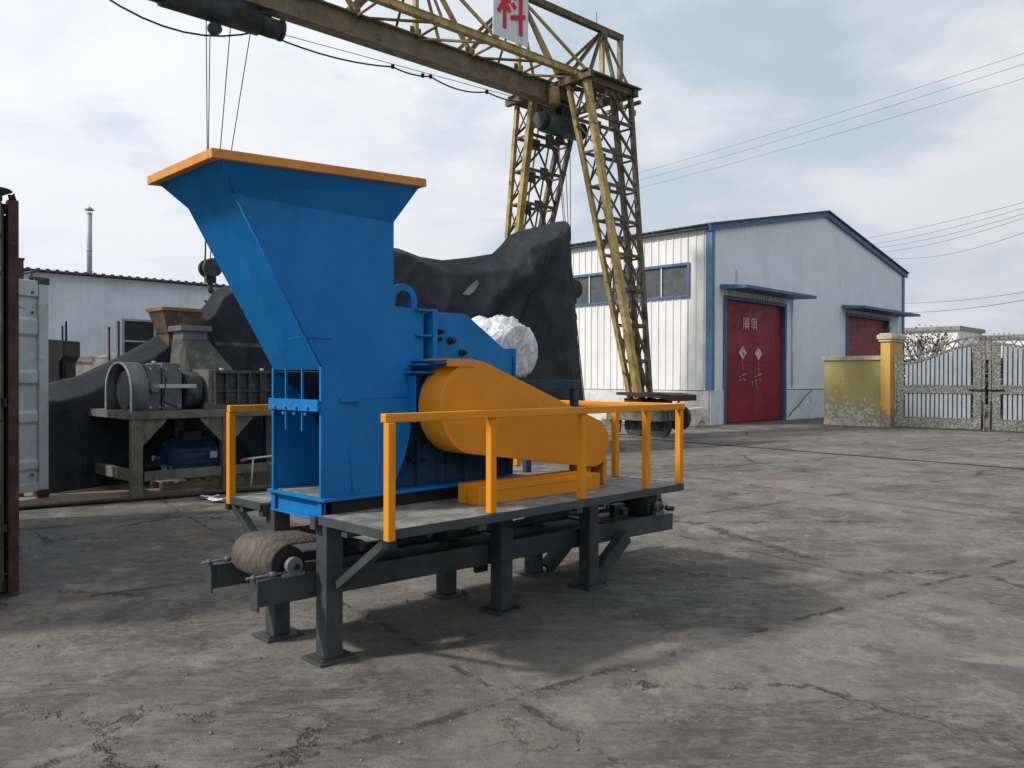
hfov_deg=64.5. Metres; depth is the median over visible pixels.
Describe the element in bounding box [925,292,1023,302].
overhead wire
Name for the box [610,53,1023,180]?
overhead wire
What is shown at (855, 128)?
overhead wire
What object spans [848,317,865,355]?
door
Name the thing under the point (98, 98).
sky
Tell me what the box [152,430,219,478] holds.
electric motor
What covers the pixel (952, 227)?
overhead wire
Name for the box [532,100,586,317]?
electric hoist
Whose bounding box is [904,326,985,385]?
white building
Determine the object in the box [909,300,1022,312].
overhead wire
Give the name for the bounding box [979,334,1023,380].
white building
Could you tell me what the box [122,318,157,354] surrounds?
window frame
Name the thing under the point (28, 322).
door panel
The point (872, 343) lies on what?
door
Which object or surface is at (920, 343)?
bare bush
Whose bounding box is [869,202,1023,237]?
overhead wire
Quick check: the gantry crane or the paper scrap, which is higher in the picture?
the gantry crane
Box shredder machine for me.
[147,148,684,667]
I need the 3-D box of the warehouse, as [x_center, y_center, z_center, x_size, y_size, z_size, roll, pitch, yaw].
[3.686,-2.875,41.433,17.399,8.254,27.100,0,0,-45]
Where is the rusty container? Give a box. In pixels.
[0,187,18,592]
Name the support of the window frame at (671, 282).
in the warehouse
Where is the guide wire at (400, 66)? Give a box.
[285,35,524,99]
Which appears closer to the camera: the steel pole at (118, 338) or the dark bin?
the dark bin
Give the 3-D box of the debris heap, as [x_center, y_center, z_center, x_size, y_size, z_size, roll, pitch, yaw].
[-7.378,0.400,14.754,1.191,1.880,0.798,0,0,0]
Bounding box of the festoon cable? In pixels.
[109,0,524,101]
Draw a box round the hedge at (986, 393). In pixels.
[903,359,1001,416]
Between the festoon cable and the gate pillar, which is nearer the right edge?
the gate pillar
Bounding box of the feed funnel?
[146,307,205,345]
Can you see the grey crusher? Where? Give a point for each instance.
(197, 376)
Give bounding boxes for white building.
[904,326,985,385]
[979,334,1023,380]
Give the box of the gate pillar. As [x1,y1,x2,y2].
[877,333,906,427]
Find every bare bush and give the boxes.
[876,324,954,383]
[929,348,988,385]
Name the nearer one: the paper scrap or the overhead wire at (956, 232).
the paper scrap
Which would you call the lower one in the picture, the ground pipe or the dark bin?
the ground pipe
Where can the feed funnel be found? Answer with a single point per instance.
(163, 318)
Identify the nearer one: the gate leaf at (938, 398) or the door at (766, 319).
the gate leaf at (938, 398)
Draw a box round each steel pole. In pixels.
[107,327,110,360]
[116,321,119,356]
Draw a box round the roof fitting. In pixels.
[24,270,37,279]
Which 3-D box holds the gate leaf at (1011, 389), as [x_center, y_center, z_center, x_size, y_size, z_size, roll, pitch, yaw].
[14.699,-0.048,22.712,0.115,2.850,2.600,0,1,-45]
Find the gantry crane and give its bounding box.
[246,0,696,437]
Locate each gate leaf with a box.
[894,333,987,430]
[985,333,1023,430]
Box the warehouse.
[570,210,920,424]
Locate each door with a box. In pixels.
[19,277,49,497]
[726,300,752,422]
[751,304,780,420]
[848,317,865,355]
[865,319,884,355]
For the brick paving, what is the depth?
10.68 m
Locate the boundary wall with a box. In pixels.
[822,356,880,426]
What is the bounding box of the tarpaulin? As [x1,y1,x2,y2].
[49,221,585,493]
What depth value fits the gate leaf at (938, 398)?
24.41 m
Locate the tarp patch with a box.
[463,280,478,294]
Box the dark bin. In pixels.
[48,321,79,382]
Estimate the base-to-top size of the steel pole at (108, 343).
2.375 m
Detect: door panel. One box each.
[1,209,3,580]
[19,295,37,483]
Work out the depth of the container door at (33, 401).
10.04 m
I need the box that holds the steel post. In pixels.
[19,258,24,496]
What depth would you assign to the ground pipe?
9.83 m
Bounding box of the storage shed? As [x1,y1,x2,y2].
[24,206,228,356]
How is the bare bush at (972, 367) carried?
on the ground
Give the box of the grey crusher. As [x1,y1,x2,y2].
[88,325,271,496]
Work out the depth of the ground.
4.68 m
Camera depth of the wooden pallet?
11.05 m
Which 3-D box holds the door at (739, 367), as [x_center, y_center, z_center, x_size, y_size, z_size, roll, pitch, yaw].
[7.803,-0.763,28.015,2.052,4.160,0.123,0,0,-45]
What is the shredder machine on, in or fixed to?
on the ground
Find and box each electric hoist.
[149,0,286,302]
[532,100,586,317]
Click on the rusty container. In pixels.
(9, 396)
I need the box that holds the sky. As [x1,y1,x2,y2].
[0,0,1023,334]
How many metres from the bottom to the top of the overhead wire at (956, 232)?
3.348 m
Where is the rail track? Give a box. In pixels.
[608,435,1023,469]
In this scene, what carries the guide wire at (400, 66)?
attached to the gantry crane
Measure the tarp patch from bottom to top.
0.295 m
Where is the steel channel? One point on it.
(525, 486)
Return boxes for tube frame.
[240,455,271,486]
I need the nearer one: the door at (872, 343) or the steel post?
the steel post
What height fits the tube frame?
0.507 m
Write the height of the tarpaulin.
4.994 m
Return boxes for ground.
[0,404,1023,767]
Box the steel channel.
[458,469,599,505]
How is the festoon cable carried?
hanging from the guide wire at (400, 66)
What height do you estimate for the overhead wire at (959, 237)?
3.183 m
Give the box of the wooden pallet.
[143,474,243,490]
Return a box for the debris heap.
[76,354,116,375]
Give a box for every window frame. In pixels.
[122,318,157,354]
[573,262,689,305]
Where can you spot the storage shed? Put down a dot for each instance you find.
(88, 306)
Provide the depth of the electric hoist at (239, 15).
16.47 m
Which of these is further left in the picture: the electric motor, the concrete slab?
the electric motor
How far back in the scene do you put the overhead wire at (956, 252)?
43.73 m
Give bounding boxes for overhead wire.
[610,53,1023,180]
[611,64,1022,187]
[612,78,1023,194]
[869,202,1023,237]
[876,208,1022,243]
[879,214,1021,247]
[885,218,1022,251]
[898,232,1023,258]
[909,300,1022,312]
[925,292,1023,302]
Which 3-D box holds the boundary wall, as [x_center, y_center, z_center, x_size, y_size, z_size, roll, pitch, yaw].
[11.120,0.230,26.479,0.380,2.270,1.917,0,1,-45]
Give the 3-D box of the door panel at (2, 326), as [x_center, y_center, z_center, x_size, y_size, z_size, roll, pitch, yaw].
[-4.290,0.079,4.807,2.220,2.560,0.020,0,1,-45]
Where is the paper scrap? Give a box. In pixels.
[206,497,225,500]
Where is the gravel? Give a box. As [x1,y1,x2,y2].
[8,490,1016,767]
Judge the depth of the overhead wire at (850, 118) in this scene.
37.98 m
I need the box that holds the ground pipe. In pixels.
[19,486,271,509]
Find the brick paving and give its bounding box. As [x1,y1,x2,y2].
[19,471,271,504]
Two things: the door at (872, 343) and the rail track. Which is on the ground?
the rail track
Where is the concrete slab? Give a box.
[688,407,706,426]

